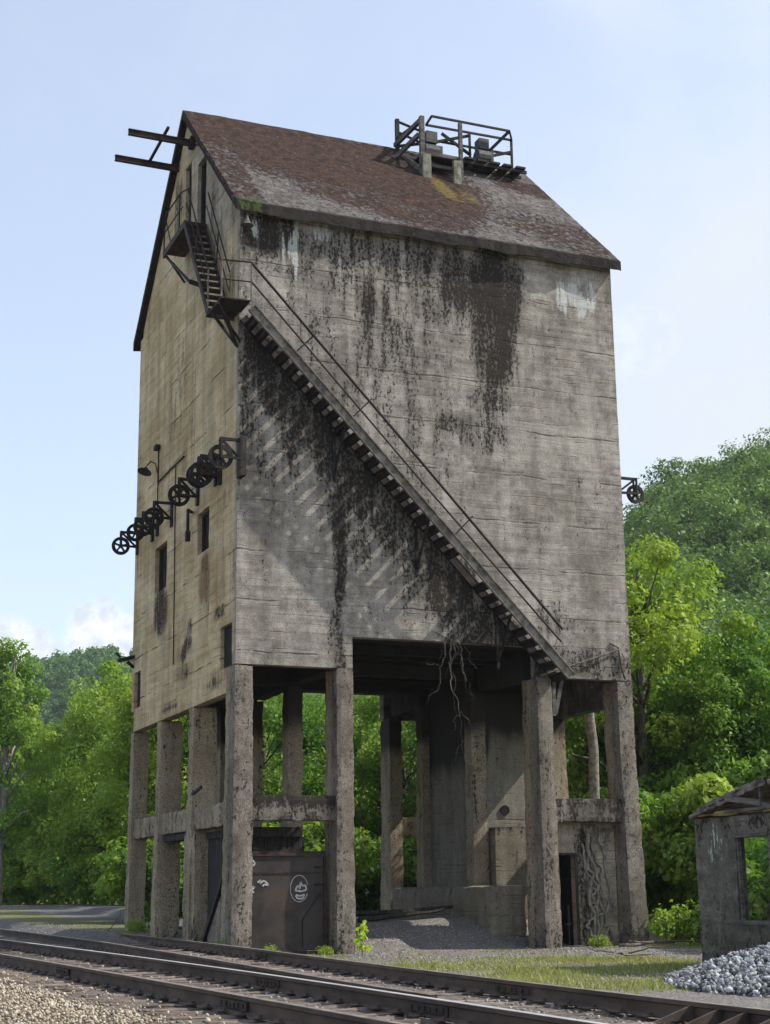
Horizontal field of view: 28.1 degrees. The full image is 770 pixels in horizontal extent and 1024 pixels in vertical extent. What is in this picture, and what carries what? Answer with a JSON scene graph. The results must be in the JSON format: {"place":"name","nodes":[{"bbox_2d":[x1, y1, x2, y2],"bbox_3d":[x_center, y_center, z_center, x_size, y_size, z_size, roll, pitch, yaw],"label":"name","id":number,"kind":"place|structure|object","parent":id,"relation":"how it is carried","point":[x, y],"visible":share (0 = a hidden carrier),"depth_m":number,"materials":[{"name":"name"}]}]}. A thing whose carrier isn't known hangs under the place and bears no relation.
{"place":"outdoors","nodes":[
{"label":"outdoors","id":0,"kind":"place"},
{"bbox_2d":[22,684,414,895],"bbox_3d":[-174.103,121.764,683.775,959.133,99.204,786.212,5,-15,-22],"label":"hill","id":1,"kind":"structure","parent":0,"point":[46,723],"depth_m":601.06,"materials":[{"name":"plant"}]},
{"bbox_2d":[0,643,132,732],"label":"forest","id":2,"kind":"object","parent":1,"relation":"on","point":[63,670],"visible":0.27,"depth_m":583.38,"materials":[{"name":"green plant"}]},
{"bbox_2d":[2,921,684,1023],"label":"track gravel","id":3,"kind":"structure","parent":0,"point":[543,1011],"depth_m":18.91,"materials":[{"name":"gravel"}]},
{"bbox_2d":[0,895,769,1023],"bbox_3d":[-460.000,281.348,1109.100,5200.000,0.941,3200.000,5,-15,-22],"label":"ground","id":4,"kind":"structure","parent":0,"point":[13,917],"depth_m":35.88,"materials":[{"name":"gravel"}]},
{"bbox_2d":[3,852,35,904],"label":"bush","id":5,"kind":"object","parent":4,"relation":"on","point":[14,892],"visible":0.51,"depth_m":93.86,"materials":[{"name":"green plant"}]},
{"bbox_2d":[0,637,55,905],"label":"tree","id":6,"kind":"object","parent":4,"relation":"on","point":[12,691],"visible":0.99,"depth_m":82.57,"materials":[{"name":"green plant"}]},
{"bbox_2d":[3,836,55,904],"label":"bush","id":7,"kind":"object","parent":4,"relation":"on","point":[32,845],"visible":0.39,"depth_m":94.12,"materials":[{"name":"green plant"}]},
{"bbox_2d":[10,704,51,902],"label":"tree","id":8,"kind":"object","parent":4,"relation":"on","point":[33,709],"visible":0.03,"depth_m":107.69,"materials":[{"name":"green plant"}]},
{"bbox_2d":[5,722,69,903],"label":"tree","id":9,"kind":"object","parent":4,"relation":"on","point":[14,812],"visible":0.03,"depth_m":98.86,"materials":[{"name":"green plant"}]},
{"bbox_2d":[21,844,66,904],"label":"bush","id":10,"kind":"object","parent":4,"relation":"on","point":[45,890],"visible":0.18,"depth_m":91.57,"materials":[{"name":"green plant"}]},
{"bbox_2d":[23,842,81,904],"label":"bush","id":11,"kind":"object","parent":4,"relation":"on","point":[35,878],"visible":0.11,"depth_m":90.88,"materials":[{"name":"green plant"}]},
{"bbox_2d":[14,699,95,899],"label":"tree","id":12,"kind":"object","parent":4,"relation":"on","point":[33,828],"visible":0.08,"depth_m":93.65,"materials":[{"name":"green plant"}]},
{"bbox_2d":[36,842,93,903],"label":"bush","id":13,"kind":"object","parent":4,"relation":"on","point":[67,892],"visible":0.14,"depth_m":87.32,"materials":[{"name":"green plant"}]},
{"bbox_2d":[46,836,101,904],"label":"bush","id":14,"kind":"object","parent":4,"relation":"on","point":[85,889],"visible":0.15,"depth_m":85.60,"materials":[{"name":"green plant"}]},
{"bbox_2d":[34,663,131,902],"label":"tree","id":15,"kind":"object","parent":4,"relation":"on","point":[64,836],"visible":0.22,"depth_m":80.22,"materials":[{"name":"green plant"}]},
{"bbox_2d":[50,659,130,903],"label":"tree","id":16,"kind":"object","parent":4,"relation":"on","point":[104,666],"visible":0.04,"depth_m":90.73,"materials":[{"name":"green plant"}]},
{"bbox_2d":[65,846,120,904],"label":"bush","id":17,"kind":"object","parent":4,"relation":"on","point":[79,878],"visible":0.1,"depth_m":81.57,"materials":[{"name":"green plant"}]},
{"bbox_2d":[86,849,124,904],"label":"bush","id":18,"kind":"object","parent":4,"relation":"on","point":[96,875],"visible":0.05,"depth_m":76.08,"materials":[{"name":"green plant"}]},
{"bbox_2d":[0,969,224,1023],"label":"ballast","id":19,"kind":"structure","parent":4,"relation":"on","point":[33,1000],"depth_m":15.57,"materials":[{"name":"gravel"}]},
{"bbox_2d":[72,706,182,836],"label":"tree","id":20,"kind":"object","parent":4,"relation":"on","point":[97,766],"visible":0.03,"depth_m":72.82,"materials":[{"name":"green plant"}]},
{"bbox_2d":[124,918,150,933],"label":"weed clump","id":21,"kind":"object","parent":4,"relation":"on","point":[135,926],"visible":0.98,"depth_m":40.78,"materials":[{"name":"green plant"}]},
{"bbox_2d":[92,836,183,920],"bbox_3d":[-7.910,12.434,52.654,3.919,3.472,4.312,-10,-17,34],"label":"bush","id":22,"kind":"object","parent":4,"relation":"on","point":[110,885],"visible":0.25,"depth_m":51.99,"materials":[{"name":"green plant"}]},
{"bbox_2d":[0,965,298,975],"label":"railway sleeper","id":23,"kind":"object","parent":4,"relation":"on","point":[27,974],"visible":0.1,"depth_m":23.82,"materials":[{"name":"brown wood"}]},
{"bbox_2d":[0,939,607,1023],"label":"rail","id":24,"kind":"object","parent":23,"relation":"on","point":[436,1009],"visible":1,"depth_m":16.66,"materials":[{"name":"metal"}]},
{"bbox_2d":[121,841,183,915],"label":"bush","id":25,"kind":"object","parent":4,"relation":"on","point":[149,863],"visible":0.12,"depth_m":51.63,"materials":[{"name":"green plant"}]},
{"bbox_2d":[0,968,319,978],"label":"railway sleeper","id":26,"kind":"object","parent":4,"relation":"on","point":[137,974],"visible":0.1,"depth_m":22.67,"materials":[{"name":"brown wood"}]},
{"bbox_2d":[2,970,328,981],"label":"railway sleeper","id":27,"kind":"object","parent":4,"relation":"on","point":[160,975],"visible":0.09,"depth_m":21.95,"materials":[{"name":"brown wood"}]},
{"bbox_2d":[6,971,336,984],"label":"railway sleeper","id":28,"kind":"object","parent":4,"relation":"on","point":[63,981],"visible":0.08,"depth_m":21.32,"materials":[{"name":"brown wood"}]},
{"bbox_2d":[83,686,264,867],"bbox_3d":[-7.924,9.784,56.724,6.163,9.964,6.950,7,-16,-29],"label":"tree","id":29,"kind":"object","parent":4,"relation":"on","point":[101,816],"visible":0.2,"depth_m":55.51,"materials":[{"name":"green plant"}]},
{"bbox_2d":[15,972,349,985],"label":"railway sleeper","id":30,"kind":"object","parent":4,"relation":"on","point":[187,979],"visible":0.11,"depth_m":21.29,"materials":[{"name":"brown wood"}]},
{"bbox_2d":[53,976,372,990],"bbox_3d":[-2.021,6.331,20.508,4.803,0.157,0.248,6,-15,-25],"label":"railway sleeper","id":31,"kind":"object","parent":4,"relation":"on","point":[215,982],"visible":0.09,"depth_m":20.25,"materials":[{"name":"brown wood"}]},
{"bbox_2d":[62,979,386,991],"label":"railway sleeper","id":32,"kind":"object","parent":4,"relation":"on","point":[213,985],"visible":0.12,"depth_m":19.78,"materials":[{"name":"brown wood"}]},
{"bbox_2d":[0,929,436,997],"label":"rail","id":33,"kind":"object","parent":32,"relation":"on","point":[126,949],"visible":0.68,"depth_m":26.11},
{"bbox_2d":[81,983,414,997],"bbox_3d":[-1.421,5.953,18.984,4.666,0.157,0.224,6,-16,-23],"label":"railway sleeper","id":34,"kind":"object","parent":4,"relation":"on","point":[131,994],"visible":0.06,"depth_m":18.33,"materials":[{"name":"brown wood"}]},
{"bbox_2d":[73,986,434,999],"bbox_3d":[-1.302,5.820,18.433,4.809,0.157,0.243,4,-15,-19],"label":"railway sleeper","id":35,"kind":"object","parent":4,"relation":"on","point":[258,992],"visible":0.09,"depth_m":18.23,"materials":[{"name":"brown wood"}]},
{"bbox_2d":[98,988,449,1002],"bbox_3d":[-1.028,5.687,17.920,4.636,0.157,0.195,5,-15,-21],"label":"railway sleeper","id":36,"kind":"object","parent":4,"relation":"on","point":[120,1001],"visible":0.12,"depth_m":17.36,"materials":[{"name":"brown wood"}]},
{"bbox_2d":[181,693,374,839],"bbox_3d":[-4.329,10.548,58.290,7.744,9.102,8.205,-6,-15,21],"label":"tree","id":37,"kind":"object","parent":4,"relation":"on","point":[313,783],"visible":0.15,"depth_m":57.46,"materials":[{"name":"green plant"}]},
{"bbox_2d":[142,992,484,1007],"bbox_3d":[-0.546,5.445,17.020,4.344,0.157,0.208,5,-15,-22],"label":"railway sleeper","id":38,"kind":"object","parent":4,"relation":"on","point":[293,1000],"visible":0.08,"depth_m":16.81,"materials":[{"name":"brown wood"}]},
{"bbox_2d":[262,821,378,886],"bbox_3d":[-2.549,11.940,52.159,4.692,3.779,4.265,0,-14,-2],"label":"bush","id":39,"kind":"object","parent":4,"relation":"on","point":[313,830],"visible":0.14,"depth_m":51.57,"materials":[{"name":"green plant"}]},
{"bbox_2d":[266,693,377,793],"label":"tree","id":40,"kind":"object","parent":4,"relation":"on","point":[276,743],"visible":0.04,"depth_m":66.09,"materials":[{"name":"green plant"}]},
{"bbox_2d":[143,996,504,1011],"bbox_3d":[-0.411,5.331,16.507,4.436,0.157,0.200,5,-15,-22],"label":"railway sleeper","id":41,"kind":"object","parent":4,"relation":"on","point":[190,1009],"visible":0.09,"depth_m":16.29,"materials":[{"name":"brown wood"}]},
{"bbox_2d":[143,998,520,1015],"bbox_3d":[-0.285,5.206,16.026,4.532,0.157,0.197,5,-16,-23],"label":"railway sleeper","id":42,"kind":"object","parent":4,"relation":"on","point":[212,1011],"visible":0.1,"depth_m":15.42,"materials":[{"name":"brown wood"}]},
{"bbox_2d":[150,1000,546,1020],"bbox_3d":[-0.114,5.066,15.488,4.582,0.157,0.244,5,-15,-23],"label":"railway sleeper","id":43,"kind":"object","parent":4,"relation":"on","point":[358,1009],"visible":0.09,"depth_m":15.32,"materials":[{"name":"brown wood"}]},
{"bbox_2d":[302,695,416,902],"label":"tree","id":44,"kind":"object","parent":4,"relation":"on","point":[306,751],"visible":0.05,"depth_m":65.96,"materials":[{"name":"green plant"}]},
{"bbox_2d":[353,920,372,955],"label":"young plant","id":45,"kind":"object","parent":4,"relation":"on","point":[361,936],"visible":0.99,"depth_m":33.32,"materials":[{"name":"green plant"}]},
{"bbox_2d":[354,826,380,903],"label":"bush","id":46,"kind":"object","parent":4,"relation":"on","point":[359,889],"visible":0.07,"depth_m":54.41,"materials":[{"name":"green plant"}]},
{"bbox_2d":[320,695,416,840],"bbox_3d":[1.138,11.376,62.460,7.978,9.377,8.453,-2,-14,5],"label":"tree","id":47,"kind":"object","parent":4,"relation":"on","point":[367,758],"visible":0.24,"depth_m":61.31,"materials":[{"name":"green plant"}]},
{"bbox_2d":[354,837,404,909],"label":"bush","id":48,"kind":"object","parent":4,"relation":"on","point":[371,900],"visible":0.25,"depth_m":54.30,"materials":[{"name":"green plant"}]},
{"bbox_2d":[202,1004,569,1023],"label":"railway sleeper","id":49,"kind":"object","parent":4,"relation":"on","point":[364,1014],"visible":0.16,"depth_m":14.84,"materials":[{"name":"brown wood"}]},
{"bbox_2d":[124,110,648,953],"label":"coaling tower","id":50,"kind":"structure","parent":4,"relation":"on","point":[464,332],"depth_m":38.44,"materials":[{"name":"concrete"}]},
{"bbox_2d":[112,531,138,554],"bbox_3d":[-7.534,0.879,44.585,0.780,0.751,0.195,5,-15,-22],"label":"chute pulley","id":51,"kind":"object","parent":50,"relation":"attached to","point":[126,540],"visible":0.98,"depth_m":44.52,"materials":[{"name":"black metal"}]},
{"bbox_2d":[126,517,153,541],"bbox_3d":[-6.844,0.471,42.973,0.769,0.730,0.195,5,-15,-22],"label":"chute pulley","id":52,"kind":"object","parent":50,"relation":"attached to","point":[129,536],"visible":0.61,"depth_m":42.88,"materials":[{"name":"black metal"}]},
{"bbox_2d":[133,511,158,536],"bbox_3d":[-6.593,0.309,42.452,0.721,0.751,0.195,5,-15,-22],"label":"chute pulley","id":53,"kind":"object","parent":50,"relation":"attached to","point":[142,526],"visible":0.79,"depth_m":42.36,"materials":[{"name":"black metal"}]},
{"bbox_2d":[115,126,198,172],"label":"hoist beams","id":54,"kind":"structure","parent":50,"relation":"attached to","point":[190,143],"depth_m":42.17,"materials":[{"name":"metal"}]},
{"bbox_2d":[144,500,172,527],"bbox_3d":[-6.050,0.041,41.066,0.790,0.771,0.195,5,-15,-22],"label":"chute pulley","id":55,"kind":"object","parent":50,"relation":"attached to","point":[159,510],"visible":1,"depth_m":41.01,"materials":[{"name":"black metal"}]},
{"bbox_2d":[159,544,166,590],"bbox_3d":[-5.968,1.535,42.008,0.095,1.280,1.280,5,-15,-22],"label":"window frame","id":56,"kind":"structure","parent":50,"relation":"in","point":[163,551],"depth_m":42.44,"materials":[{"name":"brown wood"}]},
{"bbox_2d":[173,466,175,664],"bbox_3d":[-5.547,1.361,40.496,0.026,5.381,0.198,5,-15,-22],"label":"conduit","id":57,"kind":"object","parent":50,"relation":"attached to","point":[174,571],"visible":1,"depth_m":40.41,"materials":[{"name":"black metal"}]},
{"bbox_2d":[168,477,198,506],"bbox_3d":[-5.076,-0.522,38.755,0.801,0.791,0.195,5,-15,-22],"label":"chute pulley","id":58,"kind":"object","parent":50,"relation":"attached to","point":[179,487],"visible":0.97,"depth_m":38.69,"materials":[{"name":"black metal"}]},
{"bbox_2d":[186,456,217,487],"bbox_3d":[-4.447,-0.985,37.332,0.773,0.832,0.195,5,-15,-22],"label":"chute pulley","id":59,"kind":"object","parent":50,"relation":"attached to","point":[202,480],"visible":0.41,"depth_m":37.27,"materials":[{"name":"black metal"}]},
{"bbox_2d":[188,454,221,485],"bbox_3d":[-4.317,-1.020,36.950,0.822,0.832,0.195,5,-15,-22],"label":"chute pulley","id":60,"kind":"object","parent":50,"relation":"attached to","point":[200,464],"visible":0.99,"depth_m":36.89,"materials":[{"name":"black metal"}]},
{"bbox_2d":[202,510,208,551],"bbox_3d":[-4.367,0.488,38.257,0.095,1.070,1.060,5,-15,-22],"label":"window frame","id":61,"kind":"structure","parent":50,"relation":"in","point":[205,517],"depth_m":38.62,"materials":[{"name":"brown wood"}]},
{"bbox_2d":[163,188,251,347],"bbox_3d":[-4.655,-6.101,39.036,0.843,5.491,5.912,5,-15,-22],"label":"gable stair","id":62,"kind":"object","parent":50,"relation":"attached to","point":[185,239],"visible":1,"depth_m":38.51,"materials":[{"name":"black metal"}]},
{"bbox_2d":[208,436,245,478],"bbox_3d":[-3.683,-1.297,35.556,0.894,0.920,0.388,5,-15,-22],"label":"chute pulley","id":63,"kind":"object","parent":50,"relation":"attached to","point":[240,456],"visible":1,"depth_m":35.48,"materials":[{"name":"black metal"}]},
{"bbox_2d":[240,262,574,682],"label":"long staircase","id":64,"kind":"structure","parent":50,"relation":"attached to","point":[359,433],"depth_m":36.76,"materials":[{"name":"metal"}]},
{"bbox_2d":[414,622,478,799],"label":"hanging roots","id":65,"kind":"object","parent":50,"relation":"hanging from","point":[451,641],"visible":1,"depth_m":36.75,"materials":[{"name":"plant"}]},
{"bbox_2d":[393,115,526,183],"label":"roof platform","id":66,"kind":"structure","parent":50,"relation":"on","point":[424,162],"depth_m":44.98,"materials":[{"name":"grey metal"}]},
{"bbox_2d":[425,130,442,153],"bbox_3d":[1.357,-10.602,44.909,0.682,0.962,0.527,5,-15,-22],"label":"hoist motor","id":67,"kind":"object","parent":66,"relation":"on","point":[431,140],"visible":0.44,"depth_m":44.77,"materials":[{"name":"grey metal"}]},
{"bbox_2d":[473,138,493,168],"bbox_3d":[2.930,-10.624,45.693,0.620,0.880,0.479,5,-15,-22],"label":"hoist motor","id":68,"kind":"object","parent":66,"relation":"on","point":[482,149],"visible":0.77,"depth_m":45.56,"materials":[{"name":"grey metal"}]},
{"bbox_2d":[551,680,563,715],"bbox_3d":[4.248,4.571,37.848,0.412,0.922,0.129,9,-17,-35],"label":"prop timber","id":69,"kind":"object","parent":50,"relation":"attached to","point":[556,696],"visible":0.82,"depth_m":37.77,"materials":[{"name":"grey wood"}]},
{"bbox_2d":[581,823,622,944],"bbox_3d":[5.305,9.056,37.410,1.106,2.898,0.196,5,-15,-22],"label":"climbing vine","id":70,"kind":"object","parent":50,"relation":"attached to","point":[594,872],"visible":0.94,"depth_m":37.33,"materials":[{"name":"plant"}]},
{"bbox_2d":[621,476,643,503],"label":"chute pulley","id":71,"kind":"object","parent":50,"relation":"attached to","point":[635,486],"visible":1,"depth_m":40.22,"materials":[{"name":"black metal"}]},
{"bbox_2d":[356,905,452,922],"bbox_3d":[0.276,10.099,38.561,3.724,0.413,1.257,2,-14,-13],"label":"fallen plank","id":72,"kind":"object","parent":4,"relation":"on","point":[371,915],"visible":0.79,"depth_m":38.77,"materials":[{"name":"grey wood"}]},
{"bbox_2d":[403,813,416,880],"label":"bush","id":73,"kind":"object","parent":4,"relation":"on","point":[409,842],"visible":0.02,"depth_m":51.36,"materials":[{"name":"green plant"}]},
{"bbox_2d":[403,845,416,886],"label":"bush","id":74,"kind":"object","parent":4,"relation":"on","point":[408,881],"visible":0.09,"depth_m":52.29,"materials":[{"name":"green plant"}]},
{"bbox_2d":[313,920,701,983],"bbox_3d":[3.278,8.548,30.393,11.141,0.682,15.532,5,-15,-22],"label":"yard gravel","id":75,"kind":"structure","parent":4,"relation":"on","point":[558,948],"depth_m":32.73,"materials":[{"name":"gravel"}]},
{"bbox_2d":[391,1010,625,1023],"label":"railway sleeper","id":76,"kind":"object","parent":4,"relation":"on","point":[424,1021],"visible":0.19,"depth_m":14.41,"materials":[{"name":"brown wood"}]},
{"bbox_2d":[585,713,599,798],"bbox_3d":[5.737,7.759,41.995,0.381,6.611,1.092,-5,-15,18],"label":"bare trunk","id":77,"kind":"object","parent":4,"relation":"on","point":[594,791],"visible":0.36,"depth_m":41.97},
{"bbox_2d":[569,942,680,962],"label":"fallen branch","id":78,"kind":"object","parent":4,"relation":"on","point":[622,953],"visible":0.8,"depth_m":29.86,"materials":[{"name":"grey wood"}]},
{"bbox_2d":[601,771,682,911],"bbox_3d":[8.223,9.962,46.060,4.856,4.498,4.414,5,-15,-23],"label":"bush","id":79,"kind":"object","parent":4,"relation":"on","point":[649,780],"visible":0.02,"depth_m":47.03,"materials":[{"name":"green plant"}]},
{"bbox_2d":[566,599,730,797],"bbox_3d":[7.898,7.802,53.133,8.541,12.245,7.573,0,-14,-3],"label":"tree","id":80,"kind":"object","parent":4,"relation":"on","point":[574,765],"visible":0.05,"depth_m":50.93,"materials":[{"name":"green plant"}]},
{"bbox_2d":[578,655,738,787],"bbox_3d":[10.044,8.894,50.091,7.595,8.425,7.168,-3,-14,9],"label":"tree","id":81,"kind":"object","parent":4,"relation":"on","point":[653,706],"visible":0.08,"depth_m":48.96,"materials":[{"name":"green plant"}]},
{"bbox_2d":[619,935,699,946],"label":"fallen branch","id":82,"kind":"object","parent":4,"relation":"on","point":[640,943],"visible":0.91,"depth_m":36.19,"materials":[{"name":"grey wood"}]},
{"bbox_2d":[639,788,684,913],"bbox_3d":[8.033,9.657,43.407,3.679,3.748,4.047,3,-14,-13],"label":"bush","id":83,"kind":"object","parent":4,"relation":"on","point":[659,889],"visible":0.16,"depth_m":42.68,"materials":[{"name":"green plant"}]},
{"bbox_2d":[563,533,769,798],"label":"tree","id":84,"kind":"object","parent":4,"relation":"on","point":[679,621],"visible":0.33,"depth_m":48.30,"materials":[{"name":"green plant"}]},
{"bbox_2d":[646,899,700,945],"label":"weed clump","id":85,"kind":"object","parent":4,"relation":"on","point":[665,921],"visible":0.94,"depth_m":36.75,"materials":[{"name":"green plant"}]},
{"bbox_2d":[639,772,728,916],"bbox_3d":[8.500,9.123,41.963,4.452,4.123,4.046,-1,-14,0],"label":"bush","id":86,"kind":"object","parent":4,"relation":"on","point":[675,895],"visible":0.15,"depth_m":41.58,"materials":[{"name":"green plant"}]},
{"bbox_2d":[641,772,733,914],"bbox_3d":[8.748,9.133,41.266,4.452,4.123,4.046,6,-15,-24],"label":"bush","id":87,"kind":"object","parent":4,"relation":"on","point":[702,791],"visible":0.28,"depth_m":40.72,"materials":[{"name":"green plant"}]},
{"bbox_2d":[675,900,700,939],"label":"weed clump","id":88,"kind":"object","parent":4,"relation":"on","point":[693,921],"visible":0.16,"depth_m":36.84,"materials":[{"name":"green plant"}]},
{"bbox_2d":[655,754,752,890],"bbox_3d":[9.327,9.756,45.980,4.782,4.872,5.261,-4,-14,14],"label":"bush","id":89,"kind":"object","parent":4,"relation":"on","point":[684,770],"visible":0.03,"depth_m":45.73,"materials":[{"name":"green plant"}]},
{"bbox_2d":[651,633,769,780],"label":"tree","id":90,"kind":"object","parent":4,"relation":"on","point":[719,710],"visible":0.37,"depth_m":47.21,"materials":[{"name":"green plant"}]},
{"bbox_2d":[652,942,769,997],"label":"stone heap","id":91,"kind":"object","parent":4,"relation":"on","point":[745,972],"visible":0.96,"depth_m":20.84,"materials":[{"name":"stone"}]},
{"bbox_2d":[670,830,762,889],"bbox_3d":[9.548,9.292,39.564,4.047,3.748,3.679,-10,-17,33],"label":"bush","id":92,"kind":"object","parent":4,"relation":"on","point":[686,841],"visible":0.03,"depth_m":39.86,"materials":[{"name":"green plant"}]},
{"bbox_2d":[680,625,769,680],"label":"tree","id":93,"kind":"object","parent":4,"relation":"on","point":[719,650],"visible":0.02,"depth_m":51.74,"materials":[{"name":"green plant"}]},
{"bbox_2d":[689,777,769,961],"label":"ruined hut","id":94,"kind":"object","parent":4,"relation":"on","point":[726,824],"visible":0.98,"depth_m":26.70,"materials":[{"name":"concrete"}]},
{"bbox_2d":[731,831,769,924],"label":"window frame","id":95,"kind":"structure","parent":94,"relation":"in","point":[759,833],"depth_m":26.35,"materials":[{"name":"concrete"}]},
{"bbox_2d":[696,837,769,919],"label":"bush","id":96,"kind":"object","parent":4,"relation":"on","point":[752,850],"visible":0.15,"depth_m":35.46,"materials":[{"name":"green plant"}]},
{"bbox_2d":[713,748,769,788],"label":"bush","id":97,"kind":"object","parent":4,"relation":"on","point":[761,769],"visible":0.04,"depth_m":44.40,"materials":[{"name":"green plant"}]},
{"bbox_2d":[716,607,769,778],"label":"tree","id":98,"kind":"object","parent":4,"relation":"on","point":[760,734],"visible":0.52,"depth_m":46.89,"materials":[{"name":"green plant"}]},
{"bbox_2d":[746,840,769,919],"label":"bush","id":99,"kind":"object","parent":4,"relation":"on","point":[752,876],"visible":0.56,"depth_m":33.03,"materials":[{"name":"green plant"}]},
{"bbox_2d":[0,0,769,663],"label":"sky","id":100,"kind":"structure","parent":0,"point":[647,122],"materials":[{"name":"blue"}]},
{"bbox_2d":[308,939,701,993],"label":"grass","id":101,"kind":"structure","parent":0,"point":[558,977],"depth_m":26.69,"materials":[{"name":"plant"}]},
{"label":"hillside","id":102,"kind":"structure","parent":0,"visible":0},
{"bbox_2d":[622,427,769,663],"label":"hillside forest","id":103,"kind":"object","parent":102,"relation":"on","point":[717,514],"visible":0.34,"depth_m":201.14,"materials":[{"name":"green plant"}]},
{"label":"railway sleeper","id":104,"kind":"object","parent":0,"visible":0},
{"bbox_2d":[0,953,407,1023],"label":"rail","id":105,"kind":"object","parent":104,"relation":"on","point":[270,1011],"visible":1,"depth_m":16.06,"materials":[{"name":"metal"}]},
{"bbox_2d":[113,932,769,1023],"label":"rail","id":106,"kind":"object","parent":104,"relation":"on","point":[664,1009],"visible":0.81,"depth_m":16.54,"materials":[{"name":"metal"}]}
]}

